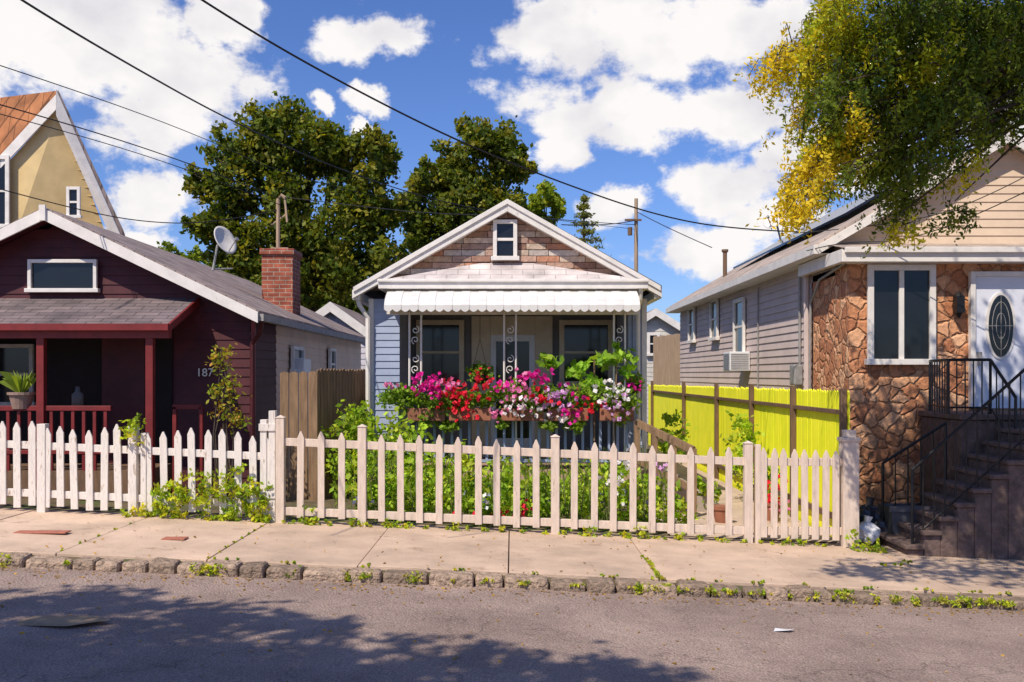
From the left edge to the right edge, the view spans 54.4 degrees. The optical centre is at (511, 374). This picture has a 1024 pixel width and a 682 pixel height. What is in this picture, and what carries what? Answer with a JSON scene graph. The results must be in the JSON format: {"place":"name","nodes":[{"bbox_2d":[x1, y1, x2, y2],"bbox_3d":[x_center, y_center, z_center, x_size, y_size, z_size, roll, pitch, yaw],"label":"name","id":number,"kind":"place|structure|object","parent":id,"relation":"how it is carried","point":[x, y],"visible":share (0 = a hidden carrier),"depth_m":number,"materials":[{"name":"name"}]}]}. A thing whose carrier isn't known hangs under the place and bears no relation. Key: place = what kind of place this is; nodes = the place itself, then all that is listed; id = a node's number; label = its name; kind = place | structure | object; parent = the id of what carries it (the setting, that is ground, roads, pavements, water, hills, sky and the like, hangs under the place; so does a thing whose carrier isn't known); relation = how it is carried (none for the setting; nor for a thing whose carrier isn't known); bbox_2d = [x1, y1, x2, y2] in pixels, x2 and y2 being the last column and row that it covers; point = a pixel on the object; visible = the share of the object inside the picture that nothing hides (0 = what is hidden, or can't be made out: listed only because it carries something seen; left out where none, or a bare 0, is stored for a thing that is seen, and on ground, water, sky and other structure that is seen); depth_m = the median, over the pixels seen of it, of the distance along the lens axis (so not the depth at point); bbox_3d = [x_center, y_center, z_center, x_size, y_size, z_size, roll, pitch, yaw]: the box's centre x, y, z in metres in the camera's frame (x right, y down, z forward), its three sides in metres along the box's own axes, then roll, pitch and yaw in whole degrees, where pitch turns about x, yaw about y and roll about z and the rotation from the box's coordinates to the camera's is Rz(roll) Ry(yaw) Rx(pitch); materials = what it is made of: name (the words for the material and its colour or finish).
{"place":"outdoors","nodes":[
{"label":"outdoors","id":0,"kind":"place"},
{"bbox_2d":[0,91,55,154],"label":"roof slope","id":1,"kind":"structure","parent":0,"point":[11,129],"depth_m":20.16,"materials":[{"name":"tile"}]},
{"bbox_2d":[0,90,119,233],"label":"rake board","id":2,"kind":"object","parent":1,"relation":"attached to","point":[48,110],"visible":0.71,"depth_m":20.10,"materials":[{"name":"white paint"}]},
{"bbox_2d":[46,208,364,338],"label":"roof slope","id":3,"kind":"structure","parent":0,"point":[245,292],"depth_m":14.96,"materials":[{"name":"grey"}]},
{"bbox_2d":[0,210,40,240],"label":"rake board","id":4,"kind":"object","parent":3,"relation":"attached to","point":[24,223],"visible":1,"depth_m":12.65,"materials":[{"name":"white paint"}]},
{"bbox_2d":[46,210,257,322],"bbox_3d":[-4.595,-1.390,12.664,2.730,1.458,0.028,0,0,0],"label":"rake board","id":5,"kind":"object","parent":3,"relation":"attached to","point":[144,262],"visible":1,"depth_m":12.65,"materials":[{"name":"white paint"}]},
{"bbox_2d":[212,226,238,270],"bbox_3d":[-4.449,-1.972,15.459,0.377,0.698,0.427,0,0,-26],"label":"satellite dish","id":6,"kind":"object","parent":3,"relation":"on","point":[226,240],"visible":1,"depth_m":15.52,"materials":[{"name":"metal"}]},
{"bbox_2d":[260,247,301,314],"bbox_3d":[-3.938,-1.480,17.000,0.580,1.360,0.680,0,0,0],"label":"brick chimney","id":7,"kind":"object","parent":3,"relation":"on","point":[281,277],"visible":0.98,"depth_m":16.70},
{"bbox_2d":[258,314,364,343],"bbox_3d":[-3.210,-0.735,17.650,0.080,0.090,9.900,0,0,0],"label":"gutter","id":8,"kind":"object","parent":3,"relation":"attached to","point":[265,318],"visible":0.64,"depth_m":15.28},
{"bbox_2d":[352,205,495,298],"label":"roof slope","id":9,"kind":"structure","parent":0,"point":[376,294],"depth_m":15.18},
{"bbox_2d":[353,294,371,306],"bbox_3d":[-2.182,-1.110,18.475,0.100,0.110,9.050,0,0,0],"label":"gutter","id":10,"kind":"object","parent":9,"relation":"attached to","point":[364,298],"visible":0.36,"depth_m":14.39,"materials":[{"name":"white paint"}]},
{"bbox_2d":[356,300,370,460],"bbox_3d":[-2.107,0.253,14.078,0.226,2.695,0.086,0,0,-26],"label":"downspout","id":11,"kind":"object","parent":10,"relation":"attached to","point":[367,341],"visible":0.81,"depth_m":14.07,"materials":[{"name":"white paint"}]},
{"bbox_2d":[0,432,959,596],"bbox_3d":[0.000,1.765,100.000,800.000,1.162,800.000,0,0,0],"label":"ground","id":12,"kind":"structure","parent":0,"point":[329,501],"depth_m":11.38,"materials":[{"name":"soil"}]},
{"bbox_2d":[10,111,102,227],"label":"gable wall","id":13,"kind":"structure","parent":12,"relation":"on","point":[44,165],"depth_m":20.20,"materials":[{"name":"yellow"}]},
{"bbox_2d":[58,90,124,235],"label":"roof slope","id":14,"kind":"structure","parent":13,"relation":"on","point":[118,224],"depth_m":20.37,"materials":[{"name":"grey"}]},
{"bbox_2d":[7,463,171,499],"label":"porch floor","id":15,"kind":"structure","parent":12,"relation":"on","point":[81,479],"depth_m":11.95,"materials":[{"name":"brown wood"}]},
{"bbox_2d":[0,338,171,462],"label":"porch back wall","id":16,"kind":"structure","parent":15,"relation":"on","point":[72,363],"depth_m":12.95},
{"bbox_2d":[0,348,28,401],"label":"window glass","id":17,"kind":"object","parent":16,"relation":"in","point":[13,359],"visible":0.44,"depth_m":12.90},
{"bbox_2d":[102,338,144,463],"bbox_3d":[-5.046,0.300,12.930,0.554,1.700,0.020,0,0,0],"label":"front door","id":18,"kind":"structure","parent":16,"relation":"attached to","point":[123,377],"depth_m":12.92,"materials":[{"name":"red"}]},
{"bbox_2d":[0,229,249,494],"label":"front siding","id":19,"kind":"object","parent":12,"relation":"on","point":[202,329],"visible":0.38,"depth_m":12.99,"materials":[{"name":"wood"}]},
{"bbox_2d":[24,259,99,292],"bbox_3d":[-5.839,-1.287,12.928,0.956,0.429,0.085,0,0,0],"label":"window frame","id":20,"kind":"object","parent":19,"relation":"attached to","point":[30,289],"visible":1,"depth_m":12.91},
{"bbox_2d":[32,263,92,287],"bbox_3d":[-5.839,-1.288,12.962,0.815,0.346,0.020,0,0,0],"label":"window glass","id":21,"kind":"object","parent":20,"relation":"in","point":[62,275],"visible":1,"depth_m":12.95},
{"bbox_2d":[0,298,195,322],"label":"porch roof","id":22,"kind":"structure","parent":19,"relation":"attached to","point":[90,310],"depth_m":12.43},
{"bbox_2d":[0,297,199,337],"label":"porch fascia","id":23,"kind":"structure","parent":22,"relation":"attached to","point":[85,330],"depth_m":11.90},
{"bbox_2d":[0,320,255,498],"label":"porch posts and rail","id":24,"kind":"object","parent":12,"relation":"on","point":[41,408],"visible":0.58,"depth_m":11.95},
{"bbox_2d":[0,370,35,408],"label":"potted plant","id":25,"kind":"object","parent":24,"relation":"on","point":[20,397],"visible":0.99,"depth_m":11.92,"materials":[{"name":"green plant"}]},
{"bbox_2d":[250,321,263,438],"bbox_3d":[-3.281,0.441,12.862,0.087,2.317,0.322,0,0,-42],"label":"downspout","id":26,"kind":"object","parent":24,"relation":"attached to","point":[259,333],"visible":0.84,"depth_m":12.92,"materials":[{"name":"purple"}]},
{"bbox_2d":[0,411,276,521],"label":"weathered picket fence","id":27,"kind":"object","parent":12,"relation":"on","point":[44,446],"visible":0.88,"depth_m":10.78,"materials":[{"name":"white paint"}]},
{"bbox_2d":[118,412,273,522],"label":"fence vines","id":28,"kind":"object","parent":27,"relation":"attached to","point":[179,490],"visible":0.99,"depth_m":10.71,"materials":[{"name":"green plant"}]},
{"bbox_2d":[49,226,276,410],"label":"house body","id":29,"kind":"structure","parent":12,"relation":"on","point":[54,227],"depth_m":13.06,"materials":[{"name":"purple"}]},
{"bbox_2d":[250,319,275,490],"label":"house side wall","id":30,"kind":"structure","parent":29,"relation":"attached to","point":[265,372],"depth_m":13.76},
{"bbox_2d":[205,343,251,506],"bbox_3d":[-3.424,0.610,11.980,0.565,1.984,0.455,0,0,0],"label":"climbing shrub","id":31,"kind":"object","parent":12,"relation":"on","point":[230,416],"visible":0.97,"depth_m":11.99,"materials":[{"name":"green plant"}]},
{"bbox_2d":[156,240,368,314],"bbox_3d":[-8.769,-1.588,35.758,9.370,6.591,3.066,0,0,0],"label":"linden tree","id":32,"kind":"object","parent":12,"relation":"on","point":[194,254],"visible":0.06,"depth_m":35.44,"materials":[{"name":"green plant"}]},
{"bbox_2d":[178,91,410,311],"bbox_3d":[-6.390,-3.329,30.000,7.022,10.099,3.965,0,0,0],"label":"maple tree","id":33,"kind":"object","parent":12,"relation":"on","point":[334,269],"visible":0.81,"depth_m":29.15,"materials":[{"name":"green plant"}]},
{"bbox_2d":[276,325,360,434],"bbox_3d":[-3.413,0.475,18.450,0.014,2.450,8.100,0,0,0],"label":"side siding","id":34,"kind":"object","parent":12,"relation":"on","point":[316,345],"visible":0.34,"depth_m":17.02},
{"bbox_2d":[280,368,365,500],"bbox_3d":[-2.321,0.804,13.635,0.482,1.792,1.954,0,0,30],"label":"wooden privacy fence","id":35,"kind":"object","parent":12,"relation":"on","point":[323,392],"visible":0.46,"depth_m":12.90,"materials":[{"name":"brown wood"}]},
{"bbox_2d":[374,299,399,464],"bbox_3d":[-1.792,0.357,14.193,0.378,2.885,0.014,0,0,0],"label":"front siding","id":36,"kind":"object","parent":12,"relation":"on","point":[386,348],"visible":0.4,"depth_m":14.19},
{"bbox_2d":[397,110,538,252],"bbox_3d":[-1.539,-3.620,33.762,4.934,10.670,3.739,0,0,0],"label":"maple tree","id":37,"kind":"object","parent":12,"relation":"on","point":[456,176],"visible":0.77,"depth_m":33.09,"materials":[{"name":"green plant"}]},
{"bbox_2d":[369,299,646,452],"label":"corner boards","id":38,"kind":"object","parent":12,"relation":"on","point":[644,360],"visible":0.57,"depth_m":14.17,"materials":[{"name":"white paint"}]},
{"bbox_2d":[0,552,1023,610],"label":"granite kerb","id":39,"kind":"structure","parent":12,"relation":"on","point":[260,570],"depth_m":8.38,"materials":[{"name":"stone"}]},
{"bbox_2d":[411,315,616,456],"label":"porch back wall","id":40,"kind":"structure","parent":12,"relation":"on","point":[467,338],"depth_m":15.78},
{"bbox_2d":[415,320,465,385],"bbox_3d":[-1.134,-0.347,15.717,0.816,1.045,0.085,0,0,0],"label":"window frame","id":41,"kind":"object","parent":40,"relation":"attached to","point":[460,323],"visible":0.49,"depth_m":15.70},
{"bbox_2d":[422,325,458,380],"bbox_3d":[-1.134,-0.341,15.752,0.612,0.913,0.020,0,0,0],"label":"window glass","id":42,"kind":"object","parent":41,"relation":"in","point":[440,337],"visible":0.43,"depth_m":15.74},
{"bbox_2d":[557,320,612,385],"bbox_3d":[1.170,-0.347,15.717,0.909,1.045,0.085,0,0,0],"label":"window frame","id":43,"kind":"object","parent":40,"relation":"attached to","point":[562,323],"visible":0.68,"depth_m":15.70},
{"bbox_2d":[564,325,607,380],"bbox_3d":[1.170,-0.341,15.752,0.705,0.913,0.020,0,0,0],"label":"window glass","id":44,"kind":"object","parent":43,"relation":"in","point":[585,337],"visible":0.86,"depth_m":15.74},
{"bbox_2d":[400,315,632,463],"bbox_3d":[-0.061,0.357,18.605,3.920,2.885,8.790,0,0,0],"label":"porch post","id":45,"kind":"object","parent":12,"relation":"on","point":[404,345],"depth_m":14.83,"materials":[{"name":"white"}]},
{"bbox_2d":[368,457,648,480],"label":"porch floor","id":46,"kind":"structure","parent":45,"relation":"attached to","point":[484,464],"depth_m":14.14,"materials":[{"name":"beige wood"}]},
{"bbox_2d":[471,316,552,456],"bbox_3d":[0.000,0.184,15.745,1.284,2.232,0.050,0,0,0],"label":"door surround","id":47,"kind":"object","parent":46,"relation":"on","point":[484,328],"visible":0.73,"depth_m":15.72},
{"bbox_2d":[490,335,534,456],"bbox_3d":[0.010,0.334,15.758,0.704,1.932,0.035,0,0,0],"label":"storm door","id":48,"kind":"structure","parent":47,"relation":"attached to","point":[495,338],"depth_m":15.74,"materials":[{"name":"paint"}]},
{"bbox_2d":[496,341,528,437],"bbox_3d":[0.010,0.274,15.774,0.544,1.652,0.012,0,0,0],"label":"door glass","id":49,"kind":"object","parent":48,"relation":"attached to","point":[522,356],"visible":0.29,"depth_m":15.77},
{"bbox_2d":[408,312,625,465],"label":"iron porch posts","id":50,"kind":"object","parent":46,"relation":"on","point":[614,340],"visible":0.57,"depth_m":13.69,"materials":[{"name":"metal"}]},
{"bbox_2d":[372,367,641,434],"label":"flower boxes","id":51,"kind":"object","parent":50,"relation":"attached to","point":[456,402],"visible":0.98,"depth_m":13.40,"materials":[{"name":"ceramic"}]},
{"bbox_2d":[535,340,638,440],"bbox_3d":[1.023,0.213,13.599,1.430,1.375,0.520,0,0,0],"label":"potted porch plant","id":52,"kind":"object","parent":51,"relation":"on","point":[578,370],"visible":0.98,"depth_m":13.58,"materials":[{"name":"green plant"}]},
{"bbox_2d":[398,408,627,461],"bbox_3d":[0.032,0.830,13.700,3.191,0.740,0.040,0,0,0],"label":"porch railing","id":53,"kind":"object","parent":50,"relation":"attached to","point":[556,433],"visible":0.37,"depth_m":13.69,"materials":[{"name":"white"}]},
{"bbox_2d":[389,263,635,278],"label":"porch roof","id":54,"kind":"structure","parent":45,"relation":"attached to","point":[506,271],"depth_m":13.81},
{"bbox_2d":[352,199,506,298],"bbox_3d":[-1.148,-1.760,13.908,2.168,1.388,0.065,0,0,0],"label":"rake board","id":55,"kind":"object","parent":54,"relation":"attached to","point":[475,223],"visible":1,"depth_m":13.90,"materials":[{"name":"white paint"}]},
{"bbox_2d":[464,340,493,385],"bbox_3d":[-0.457,-0.357,13.798,0.422,1.013,0.582,0,0,0],"label":"hanging basket","id":56,"kind":"object","parent":54,"relation":"hanging from","point":[482,372],"visible":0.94,"depth_m":13.79,"materials":[{"name":"green plant"}]},
{"bbox_2d":[371,213,619,289],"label":"stone gable","id":57,"kind":"structure","parent":54,"relation":"on","point":[535,246],"depth_m":14.08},
{"bbox_2d":[491,220,518,260],"bbox_3d":[-0.097,-1.898,14.008,0.401,0.573,0.085,0,0,0],"label":"window frame","id":58,"kind":"object","parent":57,"relation":"attached to","point":[495,257],"visible":1,"depth_m":13.99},
{"bbox_2d":[497,224,512,255],"bbox_3d":[-0.097,-1.897,14.042,0.242,0.476,0.020,0,0,0],"label":"window glass","id":59,"kind":"object","parent":58,"relation":"in","point":[504,248],"visible":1,"depth_m":14.03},
{"bbox_2d":[384,290,639,311],"bbox_3d":[0.000,-1.004,13.466,3.408,0.324,0.447,0,0,0],"label":"awning","id":60,"kind":"object","parent":54,"relation":"attached to","point":[508,301],"visible":1,"depth_m":13.29,"materials":[{"name":"metal"}]},
{"bbox_2d":[387,290,637,314],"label":"porch beam","id":61,"kind":"structure","parent":54,"relation":"attached to","point":[511,312],"depth_m":13.72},
{"bbox_2d":[377,279,648,292],"bbox_3d":[0.018,-1.245,13.935,3.710,0.132,0.730,0,0,0],"label":"porch gutter","id":62,"kind":"object","parent":54,"relation":"attached to","point":[512,284],"visible":0.91,"depth_m":13.60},
{"bbox_2d":[525,179,566,225],"bbox_3d":[1.216,-2.941,38.022,1.807,9.293,2.765,0,0,0],"label":"linden tree","id":63,"kind":"object","parent":12,"relation":"on","point":[552,199],"visible":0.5,"depth_m":37.42,"materials":[{"name":"green plant"}]},
{"bbox_2d":[317,399,790,531],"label":"garden bushes","id":64,"kind":"object","parent":12,"relation":"on","point":[351,421],"visible":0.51,"depth_m":11.69,"materials":[{"name":"green plant"}]},
{"bbox_2d":[568,194,605,248],"bbox_3d":[2.542,-2.439,36.148,3.271,8.279,3.030,0,0,0],"label":"spruce tree","id":65,"kind":"object","parent":12,"relation":"on","point":[584,215],"visible":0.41,"depth_m":35.87,"materials":[{"name":"green plant"}]},
{"bbox_2d":[625,198,641,271],"bbox_3d":[3.633,-1.808,29.944,0.502,7.015,0.226,0,0,-11],"label":"utility pole","id":66,"kind":"object","parent":12,"relation":"on","point":[636,219],"visible":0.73,"depth_m":29.95,"materials":[{"name":"beige wood"}]},
{"bbox_2d":[20,0,635,224],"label":"overhead cable","id":67,"kind":"object","parent":66,"relation":"attached to","point":[74,32],"visible":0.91,"depth_m":11.12,"materials":[{"name":"rubber"}]},
{"bbox_2d":[634,419,696,514],"bbox_3d":[1.989,1.224,13.000,0.098,1.251,1.110,0,0,-38],"label":"stair rail","id":68,"kind":"object","parent":12,"relation":"on","point":[673,441],"visible":0.44,"depth_m":12.98,"materials":[{"name":"brown wood"}]},
{"bbox_2d":[653,334,679,385],"bbox_3d":[4.377,0.285,27.752,0.018,2.830,2.536,0,0,-12],"label":"tan board fence","id":69,"kind":"object","parent":12,"relation":"on","point":[666,360],"visible":0.55,"depth_m":27.92,"materials":[{"name":"brown wood"}]},
{"bbox_2d":[680,270,811,389],"bbox_3d":[4.222,0.170,19.510,0.016,3.660,10.980,0,0,0],"label":"side siding","id":70,"kind":"object","parent":12,"relation":"on","point":[701,361],"visible":0.47,"depth_m":17.25,"materials":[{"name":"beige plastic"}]},
{"bbox_2d":[723,352,749,370],"bbox_3d":[4.026,-0.242,17.871,0.368,0.342,0.558,0,0,0],"label":"window air conditioner","id":71,"kind":"object","parent":70,"relation":"attached to","point":[736,361],"depth_m":17.60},
{"bbox_2d":[757,263,846,388],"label":"conduits","id":72,"kind":"object","parent":70,"relation":"attached to","point":[810,312],"visible":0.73,"depth_m":14.48,"materials":[{"name":"metal"}]},
{"bbox_2d":[804,275,809,390],"bbox_3d":[4.175,0.199,14.100,0.088,3.401,0.078,0,0,0],"label":"downspout","id":73,"kind":"object","parent":70,"relation":"attached to","point":[806,329],"visible":0.38,"depth_m":14.07,"materials":[{"name":"beige plastic"}]},
{"bbox_2d":[648,381,849,536],"bbox_3d":[3.673,1.054,19.001,0.086,1.809,16.102,0,0,0],"label":"yellow fence","id":74,"kind":"object","parent":12,"relation":"on","point":[792,418],"visible":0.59,"depth_m":14.53,"materials":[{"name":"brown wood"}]},
{"bbox_2d":[878,503,932,534],"bbox_3d":[4.439,1.669,11.190,0.540,0.440,0.420,0,0,0],"label":"recycling bin","id":75,"kind":"object","parent":12,"relation":"on","point":[893,514],"visible":0.48,"depth_m":11.02,"materials":[{"name":"plastic"}]},
{"bbox_2d":[813,264,1023,506],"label":"stone porch walls","id":76,"kind":"structure","parent":12,"relation":"on","point":[888,403],"depth_m":12.50,"materials":[{"name":"brown stone"}]},
{"bbox_2d":[864,264,938,364],"bbox_3d":[4.869,-0.754,12.438,0.910,1.254,0.085,0,0,0],"label":"window frame","id":77,"kind":"object","parent":76,"relation":"attached to","point":[901,269],"visible":0.87,"depth_m":12.42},
{"bbox_2d":[874,271,928,358],"bbox_3d":[4.869,-0.749,12.472,0.715,1.129,0.020,0,0,0],"label":"window glass","id":78,"kind":"object","parent":77,"relation":"in","point":[886,314],"visible":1,"depth_m":12.46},
{"bbox_2d":[798,247,1023,276],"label":"porch fascia","id":79,"kind":"structure","parent":76,"relation":"on","point":[962,255],"depth_m":12.22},
{"bbox_2d":[832,244,1023,246],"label":"porch roof","id":80,"kind":"structure","parent":79,"relation":"on","point":[943,245],"depth_m":12.64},
{"bbox_2d":[836,144,1023,250],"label":"gable siding","id":81,"kind":"object","parent":79,"relation":"on","point":[1002,223],"visible":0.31,"depth_m":12.99,"materials":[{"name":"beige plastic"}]},
{"bbox_2d":[968,271,1023,406],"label":"door frame","id":82,"kind":"object","parent":76,"relation":"attached to","point":[972,275],"visible":0.92,"depth_m":12.40,"materials":[{"name":"white paint"}]},
{"bbox_2d":[976,276,1023,407],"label":"front door","id":83,"kind":"structure","parent":82,"relation":"attached to","point":[1010,366],"depth_m":12.44,"materials":[{"name":"paint"}]},
{"bbox_2d":[985,292,1015,359],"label":"oval trim","id":84,"kind":"structure","parent":83,"relation":"attached to","point":[987,326],"depth_m":12.43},
{"bbox_2d":[989,295,1012,356],"bbox_3d":[6.100,-0.613,12.419,0.310,0.770,0.002,0,0,0],"label":"oval glass","id":85,"kind":"object","parent":83,"relation":"in","point":[1001,308],"visible":1,"depth_m":12.42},
{"bbox_2d":[876,358,1023,559],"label":"stone stoop","id":86,"kind":"object","parent":12,"relation":"on","point":[971,465],"visible":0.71,"depth_m":10.54,"materials":[{"name":"grey stone"}]},
{"bbox_2d":[0,567,1023,681],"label":"road","id":87,"kind":"structure","parent":0,"point":[379,632],"depth_m":6.88,"materials":[{"name":"asphalt"}]},
{"bbox_2d":[17,616,109,625],"bbox_3d":[-3.033,1.656,6.708,0.660,0.012,0.330,0,0,0],"label":"flattened cardboard","id":88,"kind":"object","parent":87,"relation":"on","point":[53,620],"visible":1,"depth_m":6.70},
{"bbox_2d":[0,516,1016,607],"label":"kerb weeds","id":89,"kind":"object","parent":87,"relation":"on","point":[844,592],"visible":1,"depth_m":8.37,"materials":[{"name":"green plant"}]},
{"bbox_2d":[0,515,1023,681],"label":"fallen leaves","id":90,"kind":"object","parent":87,"relation":"on","point":[270,650],"visible":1,"depth_m":8.20,"materials":[{"name":"brown plant"}]},
{"bbox_2d":[0,507,1023,596],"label":"sidewalk","id":91,"kind":"structure","parent":0,"point":[418,547],"depth_m":9.51,"materials":[{"name":"concrete"}]},
{"bbox_2d":[275,415,753,543],"bbox_3d":[0.025,1.147,10.795,5.173,1.426,0.106,0,0,0],"label":"picket fence","id":92,"kind":"object","parent":91,"relation":"on","point":[363,514],"visible":0.96,"depth_m":10.76,"materials":[{"name":"beige paint"}]},
{"bbox_2d":[281,504,912,566],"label":"sidewalk weeds","id":93,"kind":"object","parent":91,"relation":"on","point":[310,521],"visible":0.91,"depth_m":10.70,"materials":[{"name":"green plant"}]},
{"bbox_2d":[754,430,860,547],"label":"fence gate","id":94,"kind":"structure","parent":91,"relation":"on","point":[844,463],"depth_m":10.76,"materials":[{"name":"beige paint"}]},
{"bbox_2d":[732,0,1023,258],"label":"honey locust tree","id":95,"kind":"object","parent":91,"relation":"on","point":[974,54],"visible":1,"depth_m":8.59,"materials":[{"name":"green plant"}]},
{"bbox_2d":[0,0,1023,322],"label":"sky","id":96,"kind":"structure","parent":0,"point":[622,101],"materials":[{"name":"blue"}]},
{"bbox_2d":[510,200,661,296],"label":"roof slope","id":97,"kind":"structure","parent":0,"point":[645,292],"depth_m":13.93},
{"bbox_2d":[507,199,661,296],"bbox_3d":[1.015,-1.770,13.908,2.159,1.369,0.065,0,0,0],"label":"rake board","id":98,"kind":"object","parent":97,"relation":"attached to","point":[538,222],"visible":1,"depth_m":13.90,"materials":[{"name":"white paint"}]},
{"bbox_2d":[645,461,838,541],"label":"paved path","id":99,"kind":"structure","parent":0,"point":[737,507],"depth_m":12.89,"materials":[{"name":"concrete"}]},
{"bbox_2d":[670,137,994,306],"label":"roof slope","id":100,"kind":"structure","parent":0,"point":[819,237],"depth_m":16.35,"materials":[{"name":"beige"}]},
{"bbox_2d":[666,245,829,312],"bbox_3d":[4.060,-1.620,19.015,0.340,0.120,12.370,0,0,0],"label":"gutter","id":101,"kind":"object","parent":100,"relation":"attached to","point":[784,265],"visible":0.88,"depth_m":16.31,"materials":[{"name":"white paint"}]},
{"bbox_2d":[733,155,944,268],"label":"solar panels","id":102,"kind":"object","parent":100,"relation":"on","point":[840,212],"visible":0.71,"depth_m":16.86,"materials":[{"name":"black glass"}]},
{"bbox_2d":[794,177,1023,233],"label":"overhead cable","id":103,"kind":"object","parent":100,"relation":"attached to","point":[926,216],"visible":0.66,"depth_m":12.60,"materials":[{"name":"rubber"}]},
{"bbox_2d":[201,0,798,231],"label":"overhead cable","id":104,"kind":"object","parent":103,"relation":"attached to","point":[279,47],"visible":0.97,"depth_m":9.45,"materials":[{"name":"rubber"}]},
{"bbox_2d":[819,132,1009,252],"bbox_3d":[5.175,-2.340,12.797,2.450,1.558,0.035,0,0,0],"label":"rake board","id":105,"kind":"object","parent":100,"relation":"attached to","point":[848,231],"visible":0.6,"depth_m":12.78,"materials":[{"name":"white paint"}]},
{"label":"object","id":106,"kind":"object","parent":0,"visible":0},
{"bbox_3d":[-5.083,-1.351,28.900,1.128,0.943,8.300,0,0,0],"label":"roof","id":107,"kind":"object","parent":106,"relation":"on","visible":0},
{"bbox_2d":[315,302,364,335],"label":"trim","id":108,"kind":"structure","parent":107,"relation":"attached to","point":[342,315],"depth_m":24.72,"materials":[{"name":"white paint"}]},
{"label":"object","id":109,"kind":"object","parent":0,"visible":0},
{"bbox_2d":[647,316,679,423],"bbox_3d":[4.731,-0.200,32.993,1.841,3.800,0.014,0,0,0],"label":"siding","id":110,"kind":"object","parent":109,"relation":"attached to","point":[658,324],"visible":0.16,"depth_m":32.99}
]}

